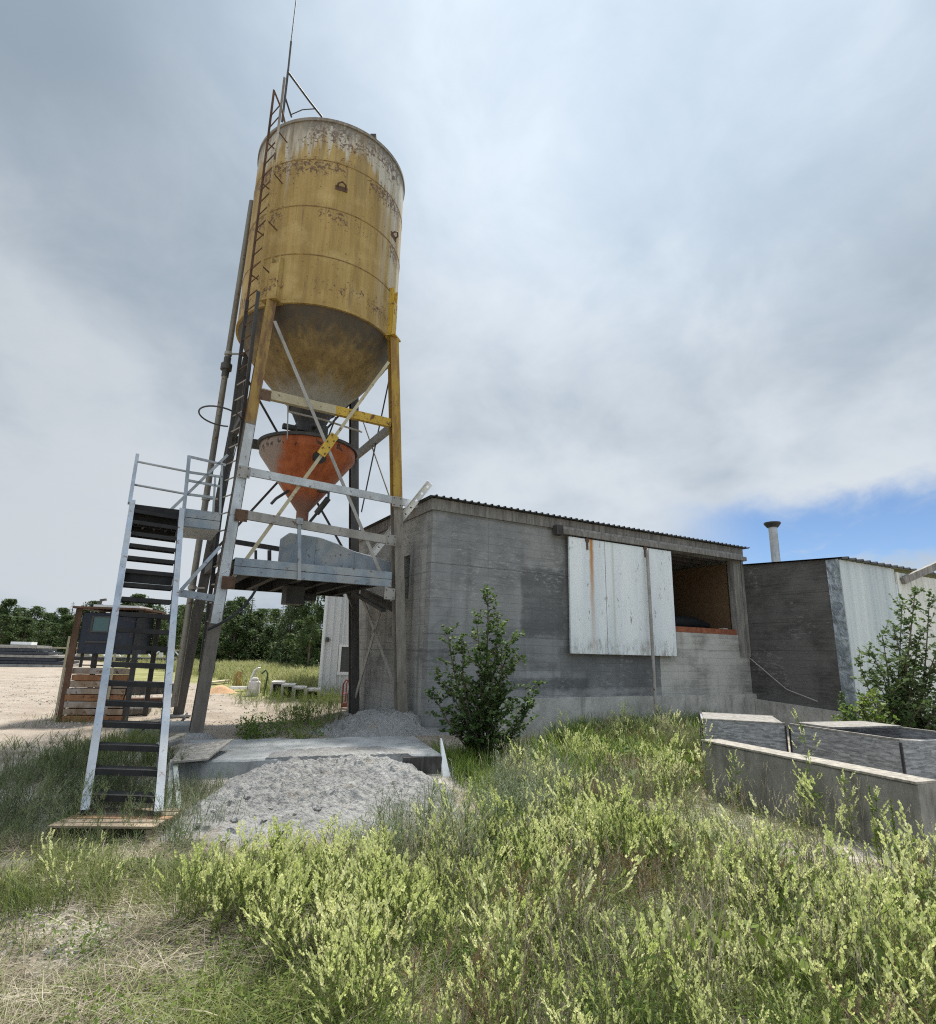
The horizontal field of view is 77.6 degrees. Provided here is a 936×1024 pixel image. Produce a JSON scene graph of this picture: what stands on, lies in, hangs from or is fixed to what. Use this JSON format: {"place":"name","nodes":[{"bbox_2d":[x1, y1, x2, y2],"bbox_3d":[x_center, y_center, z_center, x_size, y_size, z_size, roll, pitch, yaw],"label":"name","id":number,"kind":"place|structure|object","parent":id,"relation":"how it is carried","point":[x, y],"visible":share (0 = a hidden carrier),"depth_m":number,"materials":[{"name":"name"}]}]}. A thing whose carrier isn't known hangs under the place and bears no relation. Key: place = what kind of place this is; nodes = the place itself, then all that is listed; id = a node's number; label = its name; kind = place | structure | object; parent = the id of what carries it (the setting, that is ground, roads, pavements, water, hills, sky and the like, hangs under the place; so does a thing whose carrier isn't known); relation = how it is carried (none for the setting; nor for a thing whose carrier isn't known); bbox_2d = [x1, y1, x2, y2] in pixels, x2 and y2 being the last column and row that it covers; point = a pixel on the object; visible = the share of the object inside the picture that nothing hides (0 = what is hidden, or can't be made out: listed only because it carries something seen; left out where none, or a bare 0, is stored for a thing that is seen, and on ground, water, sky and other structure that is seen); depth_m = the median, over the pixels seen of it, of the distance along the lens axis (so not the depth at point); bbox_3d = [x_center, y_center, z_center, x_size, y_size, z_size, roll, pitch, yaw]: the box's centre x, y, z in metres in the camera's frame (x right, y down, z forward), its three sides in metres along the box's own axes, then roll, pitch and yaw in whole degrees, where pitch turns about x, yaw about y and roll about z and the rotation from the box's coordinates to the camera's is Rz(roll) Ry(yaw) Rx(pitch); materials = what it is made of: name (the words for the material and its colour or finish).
{"place":"outdoors","nodes":[
{"label":"outdoors","id":0,"kind":"place"},
{"bbox_2d":[0,690,191,750],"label":"yard grass","id":1,"kind":"structure","parent":0,"point":[7,741],"depth_m":9.53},
{"bbox_2d":[17,719,176,770],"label":"yard grass","id":2,"kind":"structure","parent":0,"point":[135,736],"depth_m":7.18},
{"bbox_2d":[0,676,246,759],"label":"gravel","id":3,"kind":"structure","parent":0,"point":[91,724],"depth_m":12.32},
{"bbox_2d":[0,654,935,1023],"bbox_3d":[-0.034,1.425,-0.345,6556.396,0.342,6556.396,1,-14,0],"label":"ground","id":4,"kind":"structure","parent":0,"point":[230,708],"depth_m":8.22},
{"bbox_2d":[0,614,22,644],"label":"deciduous tree","id":5,"kind":"object","parent":4,"relation":"on","point":[8,628],"visible":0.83,"depth_m":63.69,"materials":[{"name":"green plant"}]},
{"bbox_2d":[0,598,22,642],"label":"deciduous tree","id":6,"kind":"object","parent":4,"relation":"on","point":[9,603],"visible":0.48,"depth_m":72.20,"materials":[{"name":"green plant"}]},
{"bbox_2d":[0,616,30,644],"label":"deciduous tree","id":7,"kind":"object","parent":4,"relation":"on","point":[17,618],"visible":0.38,"depth_m":66.49,"materials":[{"name":"green plant"}]},
{"bbox_2d":[8,618,39,644],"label":"deciduous tree","id":8,"kind":"object","parent":4,"relation":"on","point":[24,622],"visible":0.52,"depth_m":65.85,"materials":[{"name":"green plant"}]},
{"bbox_2d":[21,606,46,636],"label":"deciduous tree","id":9,"kind":"object","parent":4,"relation":"on","point":[35,610],"visible":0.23,"depth_m":82.32,"materials":[{"name":"green plant"}]},
{"bbox_2d":[23,619,53,651],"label":"deciduous tree","id":10,"kind":"object","parent":4,"relation":"on","point":[39,625],"visible":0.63,"depth_m":62.65,"materials":[{"name":"green plant"}]},
{"bbox_2d":[0,642,78,666],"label":"sheet stack","id":11,"kind":"object","parent":4,"relation":"on","point":[20,654],"visible":0.84,"depth_m":32.93,"materials":[{"name":"metal"}]},
{"bbox_2d":[35,623,61,651],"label":"deciduous tree","id":12,"kind":"object","parent":4,"relation":"on","point":[53,625],"visible":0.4,"depth_m":64.50,"materials":[{"name":"green plant"}]},
{"bbox_2d":[43,607,71,638],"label":"deciduous tree","id":13,"kind":"object","parent":4,"relation":"on","point":[61,611],"visible":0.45,"depth_m":75.58,"materials":[{"name":"green plant"}]},
{"bbox_2d":[44,614,80,654],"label":"deciduous tree","id":14,"kind":"object","parent":4,"relation":"on","point":[66,618],"visible":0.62,"depth_m":62.87,"materials":[{"name":"green plant"}]},
{"bbox_2d":[52,620,81,653],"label":"deciduous tree","id":15,"kind":"object","parent":4,"relation":"on","point":[69,631],"visible":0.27,"depth_m":62.40,"materials":[{"name":"green plant"}]},
{"bbox_2d":[0,721,195,850],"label":"feathery weeds","id":16,"kind":"object","parent":4,"relation":"on","point":[40,791],"visible":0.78,"depth_m":5.37,"materials":[{"name":"green plant"}]},
{"bbox_2d":[0,748,209,857],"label":"green grass","id":17,"kind":"structure","parent":4,"relation":"on","point":[138,786],"depth_m":5.46,"materials":[{"name":"green plant"}]},
{"bbox_2d":[35,647,178,662],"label":"weeds","id":18,"kind":"object","parent":4,"relation":"on","point":[100,658],"visible":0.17,"depth_m":37.45,"materials":[{"name":"plant"}]},
{"bbox_2d":[53,598,166,721],"bbox_3d":[-6.730,2.823,11.048,1.271,2.298,1.220,4,-14,-10],"label":"machine frame","id":19,"kind":"object","parent":4,"relation":"on","point":[93,638],"visible":0.8,"depth_m":10.59,"materials":[{"name":"metal"}]},
{"bbox_2d":[47,807,181,844],"bbox_3d":[-3.062,2.752,5.104,0.885,0.160,0.610,2,-14,-3],"label":"wooden pallet","id":20,"kind":"object","parent":4,"relation":"on","point":[94,814],"visible":0.6,"depth_m":4.97,"materials":[{"name":"brown wood"}]},
{"bbox_2d":[79,453,228,815],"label":"metal staircase","id":21,"kind":"structure","parent":20,"relation":"on","point":[172,524],"depth_m":7.04,"materials":[{"name":"metal"}]},
{"bbox_2d":[132,683,173,694],"bbox_3d":[-9.132,4.930,16.176,0.320,0.283,2.144,-10,-17,38],"label":"timber","id":22,"kind":"object","parent":4,"relation":"on","point":[139,690],"visible":0.06,"depth_m":16.12,"materials":[{"name":"grey wood"}]},
{"bbox_2d":[127,721,189,734],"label":"footing block","id":23,"kind":"structure","parent":4,"relation":"on","point":[179,726],"depth_m":9.15,"materials":[{"name":"concrete"}]},
{"bbox_2d":[1,633,320,668],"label":"undergrowth","id":24,"kind":"object","parent":4,"relation":"on","point":[228,657],"visible":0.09,"depth_m":43.03,"materials":[{"name":"green plant"}]},
{"bbox_2d":[150,616,183,652],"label":"deciduous tree","id":25,"kind":"object","parent":4,"relation":"on","point":[161,638],"visible":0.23,"depth_m":62.75,"materials":[{"name":"green plant"}]},
{"bbox_2d":[172,763,181,806],"bbox_3d":[-3.048,2.896,6.106,0.050,0.392,0.896,10,-16,-31],"label":"wooden stake","id":26,"kind":"object","parent":4,"relation":"on","point":[175,770],"visible":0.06,"depth_m":6.26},
{"bbox_2d":[0,828,359,907],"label":"flowering weeds","id":27,"kind":"object","parent":4,"relation":"on","point":[66,868],"visible":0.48,"depth_m":3.84,"materials":[{"name":"green plant"}]},
{"bbox_2d":[165,604,199,656],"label":"deciduous tree","id":28,"kind":"object","parent":4,"relation":"on","point":[179,628],"visible":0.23,"depth_m":51.26,"materials":[{"name":"green plant"}]},
{"bbox_2d":[0,825,367,922],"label":"green grass","id":29,"kind":"structure","parent":4,"relation":"on","point":[48,892],"depth_m":3.79,"materials":[{"name":"plant"}]},
{"bbox_2d":[182,731,216,742],"bbox_3d":[-4.030,3.420,8.572,1.000,0.358,1.000,9,-16,-29],"label":"concrete mound","id":30,"kind":"object","parent":4,"relation":"on","point":[190,737],"visible":0.24,"depth_m":8.46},
{"bbox_2d":[149,760,252,852],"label":"green grass","id":31,"kind":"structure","parent":4,"relation":"on","point":[201,795],"depth_m":5.52,"materials":[{"name":"green plant"}]},
{"bbox_2d":[97,654,342,696],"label":"field grass","id":32,"kind":"structure","parent":4,"relation":"on","point":[228,670],"depth_m":25.35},
{"bbox_2d":[210,685,236,693],"bbox_3d":[-7.366,5.315,17.378,1.300,0.293,1.200,1,-14,0],"label":"sand pile","id":33,"kind":"object","parent":4,"relation":"on","point":[220,689],"visible":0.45,"depth_m":17.20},
{"bbox_2d":[222,601,239,657],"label":"deciduous tree","id":34,"kind":"object","parent":4,"relation":"on","point":[232,608],"visible":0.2,"depth_m":50.55,"materials":[{"name":"green plant"}]},
{"bbox_2d":[218,615,250,661],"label":"deciduous tree","id":35,"kind":"object","parent":4,"relation":"on","point":[237,620],"visible":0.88,"depth_m":43.16,"materials":[{"name":"green plant"}]},
{"bbox_2d":[231,596,250,637],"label":"deciduous tree","id":36,"kind":"object","parent":4,"relation":"on","point":[240,600],"visible":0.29,"depth_m":52.45,"materials":[{"name":"green plant"}]},
{"bbox_2d":[227,613,263,661],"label":"deciduous tree","id":37,"kind":"object","parent":4,"relation":"on","point":[248,618],"visible":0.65,"depth_m":43.86,"materials":[{"name":"green plant"}]},
{"bbox_2d":[247,677,260,696],"bbox_3d":[-6.116,5.009,16.657,0.307,0.530,0.265,4,-14,-11],"label":"moulded block","id":38,"kind":"object","parent":4,"relation":"on","point":[254,683],"depth_m":16.55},
{"bbox_2d":[241,611,271,660],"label":"deciduous tree","id":39,"kind":"object","parent":4,"relation":"on","point":[259,628],"visible":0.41,"depth_m":45.49,"materials":[{"name":"green plant"}]},
{"bbox_2d":[255,608,277,641],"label":"deciduous tree","id":40,"kind":"object","parent":4,"relation":"on","point":[266,611],"visible":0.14,"depth_m":50.65,"materials":[{"name":"green plant"}]},
{"bbox_2d":[259,626,279,662],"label":"deciduous tree","id":41,"kind":"object","parent":4,"relation":"on","point":[269,632],"visible":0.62,"depth_m":44.67,"materials":[{"name":"green plant"}]},
{"bbox_2d":[267,608,282,630],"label":"deciduous tree","id":42,"kind":"object","parent":4,"relation":"on","point":[276,612],"visible":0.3,"depth_m":51.85,"materials":[{"name":"green plant"}]},
{"bbox_2d":[269,680,285,698],"bbox_3d":[-5.314,4.967,16.280,0.338,0.460,0.796,4,-14,-12],"label":"hollow block","id":43,"kind":"object","parent":4,"relation":"on","point":[275,684],"depth_m":16.22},
{"bbox_2d":[226,705,331,739],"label":"bank weeds","id":44,"kind":"object","parent":4,"relation":"on","point":[253,729],"visible":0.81,"depth_m":8.97,"materials":[{"name":"green plant"}]},
{"bbox_2d":[268,609,292,660],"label":"deciduous tree","id":45,"kind":"object","parent":4,"relation":"on","point":[280,627],"visible":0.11,"depth_m":42.52,"materials":[{"name":"green plant"}]},
{"bbox_2d":[91,746,470,860],"bbox_3d":[-1.692,2.952,5.793,4.500,0.664,3.700,6,-14,-17],"label":"concrete spill","id":46,"kind":"object","parent":4,"relation":"on","point":[300,782],"visible":0.33,"depth_m":5.96,"materials":[{"name":"concrete"}]},
{"bbox_2d":[106,899,457,1023],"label":"flattened grass","id":47,"kind":"structure","parent":4,"relation":"on","point":[233,976],"depth_m":2.62,"materials":[{"name":"plant"}]},
{"bbox_2d":[273,605,296,665],"bbox_3d":[-11.948,8.011,39.207,2.100,5.439,2.167,3,-14,-5],"label":"deciduous tree","id":48,"kind":"object","parent":4,"relation":"on","point":[290,631],"visible":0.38,"depth_m":38.84,"materials":[{"name":"green plant"}]},
{"bbox_2d":[232,683,345,734],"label":"bank weeds","id":49,"kind":"object","parent":4,"relation":"on","point":[314,699],"visible":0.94,"depth_m":12.67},
{"bbox_2d":[271,601,313,659],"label":"deciduous tree","id":50,"kind":"object","parent":4,"relation":"on","point":[277,634],"visible":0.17,"depth_m":40.94,"materials":[{"name":"green plant"}]},
{"bbox_2d":[170,0,418,739],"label":"cement silo","id":51,"kind":"object","parent":4,"relation":"on","point":[318,339],"visible":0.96,"depth_m":11.51,"materials":[{"name":"yellow paint"}]},
{"bbox_2d":[207,586,257,630],"bbox_3d":[-3.663,1.502,9.111,0.683,0.725,0.127,9,-16,-30],"label":"power cable","id":52,"kind":"object","parent":51,"relation":"attached to","point":[236,612],"visible":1,"depth_m":9.09,"materials":[{"name":"black rubber"}]},
{"bbox_2d":[213,518,391,620],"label":"steel platform","id":53,"kind":"structure","parent":51,"relation":"attached to","point":[298,583],"depth_m":10.56,"materials":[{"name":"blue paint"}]},
{"bbox_2d":[278,533,390,571],"bbox_3d":[-2.438,0.809,10.827,2.028,0.585,0.392,9,-16,-29],"label":"mixer housing","id":54,"kind":"object","parent":53,"relation":"on","point":[319,551],"visible":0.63,"depth_m":10.53,"materials":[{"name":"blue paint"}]},
{"bbox_2d":[253,417,357,521],"bbox_3d":[-3.461,-0.660,11.942,2.303,1.880,2.264,1,-14,0],"label":"weigh hopper","id":55,"kind":"object","parent":51,"relation":"hanging from","point":[296,454],"visible":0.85,"depth_m":11.37,"materials":[{"name":"orange paint"}]},
{"bbox_2d":[282,619,306,664],"bbox_3d":[-10.836,8.488,36.948,1.867,3.318,2.078,3,-14,-7],"label":"deciduous tree","id":56,"kind":"object","parent":4,"relation":"on","point":[298,625],"visible":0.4,"depth_m":36.90,"materials":[{"name":"green plant"}]},
{"bbox_2d":[152,811,439,1023],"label":"flowering weeds","id":57,"kind":"object","parent":4,"relation":"on","point":[333,903],"visible":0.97,"depth_m":3.13,"materials":[{"name":"green plant"}]},
{"bbox_2d":[281,596,322,659],"bbox_3d":[-10.930,7.768,39.192,2.838,5.966,3.287,-1,-14,11],"label":"deciduous tree","id":58,"kind":"object","parent":4,"relation":"on","point":[303,610],"visible":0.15,"depth_m":38.78,"materials":[{"name":"green plant"}]},
{"bbox_2d":[173,736,440,778],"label":"concrete slab","id":59,"kind":"structure","parent":4,"relation":"on","point":[245,755],"depth_m":7.66,"materials":[{"name":"concrete"}]},
{"bbox_2d":[170,739,232,763],"bbox_3d":[-3.197,2.869,7.088,0.605,0.130,1.234,6,-14,-19],"label":"plywood sheet","id":60,"kind":"object","parent":59,"relation":"on","point":[204,751],"visible":0.91,"depth_m":6.96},
{"bbox_2d":[403,756,441,773],"bbox_3d":[-0.582,3.266,7.385,0.500,0.300,0.030,6,-14,-17],"label":"form board","id":61,"kind":"object","parent":59,"relation":"attached to","point":[424,765],"visible":0.57,"depth_m":7.40,"materials":[{"name":"grey wood"}]},
{"bbox_2d":[295,615,321,669],"bbox_3d":[-9.034,7.569,33.089,1.621,3.409,1.878,9,-15,-28],"label":"deciduous tree","id":62,"kind":"object","parent":4,"relation":"on","point":[305,641],"visible":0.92,"depth_m":33.10,"materials":[{"name":"green plant"}]},
{"bbox_2d":[302,595,324,665],"bbox_3d":[-8.670,7.227,35.215,2.476,5.207,2.868,-5,-15,23],"label":"deciduous tree","id":63,"kind":"object","parent":4,"relation":"on","point":[320,615],"visible":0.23,"depth_m":34.97,"materials":[{"name":"green plant"}]},
{"bbox_2d":[318,594,348,695],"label":"metal building","id":64,"kind":"structure","parent":4,"relation":"on","point":[333,668],"depth_m":17.35,"materials":[{"name":"white paint"}]},
{"bbox_2d":[337,645,347,674],"bbox_3d":[-3.469,4.407,17.367,0.796,0.867,0.060,5,-14,-13],"label":"window","id":65,"kind":"structure","parent":64,"relation":"in","point":[343,649],"depth_m":17.31,"materials":[{"name":"white paint"}]},
{"bbox_2d":[305,707,462,737],"bbox_3d":[-1.717,3.967,10.425,2.850,0.935,3.550,9,-16,-29],"label":"gravel pile","id":66,"kind":"object","parent":4,"relation":"on","point":[390,721],"visible":0.38,"depth_m":9.64,"materials":[{"name":"gravel"}]},
{"bbox_2d":[440,738,449,775],"bbox_3d":[-0.322,3.196,7.468,0.116,0.505,0.335,9,-16,-29],"label":"pointed stake","id":67,"kind":"object","parent":4,"relation":"on","point":[444,768],"visible":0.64,"depth_m":7.46,"materials":[{"name":"white paint"}]},
{"bbox_2d":[0,851,928,1023],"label":"dry grass","id":68,"kind":"structure","parent":4,"relation":"on","point":[128,939],"depth_m":3.11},
{"bbox_2d":[351,741,583,888],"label":"sage weeds","id":69,"kind":"object","parent":4,"relation":"on","point":[392,825],"visible":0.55,"depth_m":4.80,"materials":[{"name":"green plant"}]},
{"bbox_2d":[0,749,935,1023],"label":"dry thatch","id":70,"kind":"object","parent":4,"relation":"on","point":[130,965],"visible":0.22,"depth_m":3.08,"materials":[{"name":"plant"}]},
{"bbox_2d":[0,734,935,1023],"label":"ground cover","id":71,"kind":"object","parent":4,"relation":"on","point":[296,998],"visible":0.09,"depth_m":2.90,"materials":[{"name":"green plant"}]},
{"bbox_2d":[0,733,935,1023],"bbox_3d":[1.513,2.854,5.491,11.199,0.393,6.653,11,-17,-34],"label":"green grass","id":72,"kind":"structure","parent":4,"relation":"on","point":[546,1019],"depth_m":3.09,"materials":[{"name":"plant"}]},
{"bbox_2d":[423,584,546,757],"bbox_3d":[0.246,2.350,8.646,1.834,2.603,0.950,1,-14,0],"label":"poplar bush","id":73,"kind":"object","parent":4,"relation":"on","point":[479,722],"visible":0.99,"depth_m":8.48,"materials":[{"name":"green plant"}]},
{"bbox_2d":[427,733,558,799],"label":"lush grass","id":74,"kind":"structure","parent":4,"relation":"on","point":[469,759],"depth_m":7.78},
{"bbox_2d":[347,494,756,737],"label":"block building","id":75,"kind":"structure","parent":4,"relation":"on","point":[571,593],"depth_m":11.90,"materials":[{"name":"concrete"}]},
{"bbox_2d":[368,481,431,555],"bbox_3d":[-1.439,0.297,11.267,1.786,1.624,0.110,-8,-17,35],"label":"angle bar","id":76,"kind":"object","parent":75,"relation":"on","point":[418,496],"visible":0.57,"depth_m":11.13,"materials":[{"name":"white paint"}]},
{"bbox_2d":[568,536,676,655],"bbox_3d":[3.362,1.841,12.508,3.007,2.391,0.070,9,-16,-29],"label":"sliding door","id":77,"kind":"structure","parent":75,"relation":"in","point":[609,610],"depth_m":12.39,"materials":[{"name":"white paint"}]},
{"bbox_2d":[645,550,656,704],"bbox_3d":[3.952,2.437,12.570,0.072,3.274,0.142,1,-14,0],"label":"steel pole","id":78,"kind":"object","parent":75,"relation":"attached to","point":[651,628],"visible":0.96,"depth_m":12.53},
{"bbox_2d":[675,616,709,627],"bbox_3d":[5.258,2.779,14.463,1.978,0.401,0.400,9,-16,-29],"label":"tarp roll","id":79,"kind":"object","parent":75,"relation":"in","point":[685,621],"visible":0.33,"depth_m":14.43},
{"bbox_2d":[513,707,718,784],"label":"lush grass","id":80,"kind":"structure","parent":4,"relation":"on","point":[591,729],"depth_m":9.19,"materials":[{"name":"plant"}]},
{"bbox_2d":[348,703,935,1023],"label":"seed grass","id":81,"kind":"structure","parent":4,"relation":"on","point":[694,926],"depth_m":3.09,"materials":[{"name":"plant"}]},
{"bbox_2d":[352,701,935,1023],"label":"flowering weeds","id":82,"kind":"object","parent":4,"relation":"on","point":[565,822],"visible":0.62,"depth_m":3.11,"materials":[{"name":"green plant"}]},
{"bbox_2d":[401,718,935,1023],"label":"dead stalks","id":83,"kind":"object","parent":4,"relation":"on","point":[646,883],"visible":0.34,"depth_m":3.52,"materials":[{"name":"plant"}]},
{"bbox_2d":[448,724,931,998],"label":"broadleaf weeds","id":84,"kind":"object","parent":4,"relation":"on","point":[762,942],"visible":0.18,"depth_m":3.60,"materials":[{"name":"plant"}]},
{"bbox_2d":[693,718,713,797],"bbox_3d":[2.797,2.914,6.886,0.236,0.924,0.301,-7,-16,31],"label":"flowering weed","id":85,"kind":"object","parent":4,"relation":"on","point":[703,727],"visible":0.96,"depth_m":6.92,"materials":[{"name":"green plant"}]},
{"bbox_2d":[724,749,747,808],"bbox_3d":[2.973,2.975,6.448,0.266,0.663,0.179,1,-14,0],"label":"flowering weed","id":86,"kind":"object","parent":4,"relation":"on","point":[734,764],"visible":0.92,"depth_m":6.46,"materials":[{"name":"green plant"}]},
{"bbox_2d":[699,712,788,751],"bbox_3d":[4.041,3.437,8.615,1.092,0.769,1.122,-4,-14,20],"label":"board bin","id":87,"kind":"object","parent":4,"relation":"on","point":[767,731],"visible":0.56,"depth_m":8.18,"materials":[{"name":"grey wood"}]},
{"bbox_2d":[793,770,817,830],"bbox_3d":[3.229,2.797,5.627,0.220,0.595,0.189,8,-15,-25],"label":"flowering weed","id":88,"kind":"object","parent":4,"relation":"on","point":[804,803],"visible":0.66,"depth_m":5.63,"materials":[{"name":"green plant"}]},
{"bbox_2d":[789,708,829,829],"bbox_3d":[3.336,2.522,5.687,0.304,1.160,0.306,-6,-16,28],"label":"flowering weed","id":89,"kind":"object","parent":4,"relation":"on","point":[808,754],"visible":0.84,"depth_m":5.72,"materials":[{"name":"green plant"}]},
{"bbox_2d":[701,739,935,864],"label":"concrete wall","id":90,"kind":"structure","parent":4,"relation":"on","point":[917,793],"depth_m":5.65,"materials":[{"name":"concrete"}]},
{"bbox_2d":[742,521,935,725],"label":"metal shed","id":91,"kind":"structure","parent":4,"relation":"on","point":[813,624],"depth_m":13.37,"materials":[{"name":"concrete"}]},
{"bbox_2d":[900,562,935,583],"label":"wooden beam","id":92,"kind":"structure","parent":91,"relation":"attached to","point":[918,573],"depth_m":14.00,"materials":[{"name":"grey wood"}]},
{"bbox_2d":[836,769,859,845],"bbox_3d":[3.449,2.676,5.262,0.168,0.678,0.197,-6,-16,29],"label":"flowering weed","id":93,"kind":"object","parent":4,"relation":"on","point":[849,798],"visible":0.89,"depth_m":5.28,"materials":[{"name":"green plant"}]},
{"bbox_2d":[788,721,935,779],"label":"board bin","id":94,"kind":"object","parent":4,"relation":"on","point":[897,749],"visible":0.62,"depth_m":7.07,"materials":[{"name":"grey wood"}]},
{"bbox_2d":[834,688,899,723],"bbox_3d":[5.872,3.246,8.563,0.875,1.276,0.946,-6,-16,29],"label":"bush","id":95,"kind":"object","parent":4,"relation":"on","point":[862,701],"visible":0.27,"depth_m":8.70,"materials":[{"name":"green plant"}]},
{"bbox_2d":[868,784,883,860],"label":"spire weed","id":96,"kind":"object","parent":4,"relation":"on","point":[874,840],"visible":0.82,"depth_m":4.84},
{"bbox_2d":[864,785,889,865],"bbox_3d":[3.381,2.581,4.774,0.191,0.649,0.188,10,-16,-31],"label":"flowering weed","id":97,"kind":"object","parent":4,"relation":"on","point":[875,798],"visible":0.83,"depth_m":4.79,"materials":[{"name":"green plant"}]},
{"bbox_2d":[831,687,935,728],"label":"bush","id":98,"kind":"object","parent":4,"relation":"on","point":[906,722],"visible":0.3,"depth_m":8.76,"materials":[{"name":"green plant"}]},
{"bbox_2d":[849,585,935,730],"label":"poplar sapling","id":99,"kind":"object","parent":4,"relation":"on","point":[905,676],"visible":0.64,"depth_m":9.25,"materials":[{"name":"green plant"}]},
{"bbox_2d":[889,798,900,867],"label":"spire weed","id":100,"kind":"object","parent":4,"relation":"on","point":[895,831],"visible":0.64,"depth_m":4.68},
{"bbox_2d":[900,686,935,730],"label":"bush","id":101,"kind":"object","parent":4,"relation":"on","point":[925,714],"visible":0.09,"depth_m":9.05,"materials":[{"name":"green plant"}]},
{"bbox_2d":[0,0,935,646],"label":"sky","id":102,"kind":"structure","parent":0,"point":[667,266],"materials":[{"name":"grey"}]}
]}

